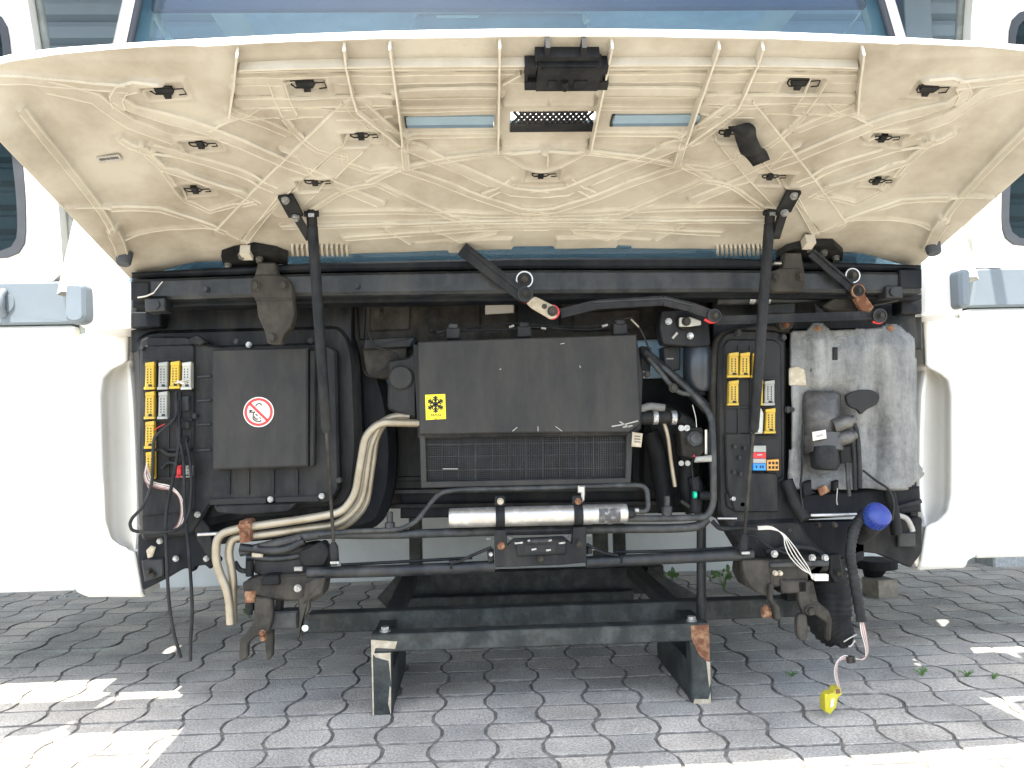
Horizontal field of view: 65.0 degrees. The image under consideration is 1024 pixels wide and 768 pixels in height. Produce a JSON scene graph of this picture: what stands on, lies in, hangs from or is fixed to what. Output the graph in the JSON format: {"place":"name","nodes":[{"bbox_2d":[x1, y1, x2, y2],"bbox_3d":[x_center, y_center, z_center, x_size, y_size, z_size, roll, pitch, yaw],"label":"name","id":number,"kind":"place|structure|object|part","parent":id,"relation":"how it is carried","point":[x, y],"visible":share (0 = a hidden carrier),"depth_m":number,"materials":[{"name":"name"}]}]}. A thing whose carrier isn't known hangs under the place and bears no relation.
{"place":"outdoors","nodes":[
{"label":"outdoors","id":0,"kind":"place"},
{"bbox_2d":[0,562,1023,767],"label":"ground","id":1,"kind":"structure","parent":0,"point":[100,682],"depth_m":2.21,"materials":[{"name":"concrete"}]},
{"bbox_2d":[0,0,974,592],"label":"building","id":2,"kind":"structure","parent":1,"relation":"on","point":[80,22],"depth_m":3.98,"materials":[{"name":"paint"}]},
{"bbox_2d":[0,0,1023,713],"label":"truck cab","id":3,"kind":"object","parent":1,"relation":"on","point":[290,280],"visible":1,"depth_m":2.04,"materials":[{"name":"paint"}]},
{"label":"door","id":4,"kind":"part","parent":3,"relation":"part of","materials":[{"name":"white paint"}]},
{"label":"door","id":5,"kind":"part","parent":3,"relation":"part of","materials":[{"name":"white paint"}]},
{"bbox_2d":[309,512,801,714],"bbox_3d":[0.123,0.629,2.696,1.417,0.485,1.216,-1,-3,-2],"label":"support stand","id":6,"kind":"object","parent":1,"relation":"on","point":[536,607],"visible":0.92,"depth_m":2.26,"materials":[{"name":"black paint"}]},
{"bbox_2d":[664,567,678,580],"bbox_3d":[0.704,0.861,3.564,0.070,0.096,0.046,1,-4,-32],"label":"weed","id":7,"kind":"object","parent":1,"relation":"on","point":[671,574],"visible":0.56,"depth_m":3.57,"materials":[{"name":"green plant"}]},
{"bbox_2d":[711,564,731,589],"bbox_3d":[0.920,0.849,3.519,0.098,0.106,0.087,-1,-3,-2],"label":"weed","id":8,"kind":"object","parent":1,"relation":"on","point":[728,575],"visible":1,"depth_m":3.51,"materials":[{"name":"green plant"}]},
{"bbox_2d":[862,576,897,598],"bbox_3d":[1.521,0.838,3.324,0.092,0.070,0.104,-1,-3,-14],"label":"stone block","id":9,"kind":"object","parent":1,"relation":"on","point":[883,587],"depth_m":3.28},
{"bbox_2d":[856,556,897,577],"bbox_3d":[1.529,0.805,3.369,0.168,0.140,0.168,-1,-3,-2],"label":"rubber foot","id":10,"kind":"object","parent":9,"relation":"on","point":[874,566],"visible":0.6,"depth_m":3.33},
{"bbox_2d":[913,667,927,675],"bbox_3d":[1.163,0.819,2.288,0.042,0.026,0.025,-1,-3,-2],"label":"weed","id":11,"kind":"object","parent":1,"relation":"on","point":[922,671],"visible":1,"depth_m":2.29,"materials":[{"name":"green plant"}]},
{"bbox_2d":[957,670,973,676],"bbox_3d":[1.279,0.817,2.266,0.044,0.022,0.024,-2,-3,15],"label":"weed","id":12,"kind":"object","parent":1,"relation":"on","point":[968,674],"visible":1,"depth_m":2.26,"materials":[{"name":"green plant"}]},
{"bbox_2d":[975,557,1023,566],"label":"concrete kerb","id":13,"kind":"structure","parent":1,"relation":"on","point":[1004,561],"depth_m":3.89,"materials":[{"name":"grey concrete"}]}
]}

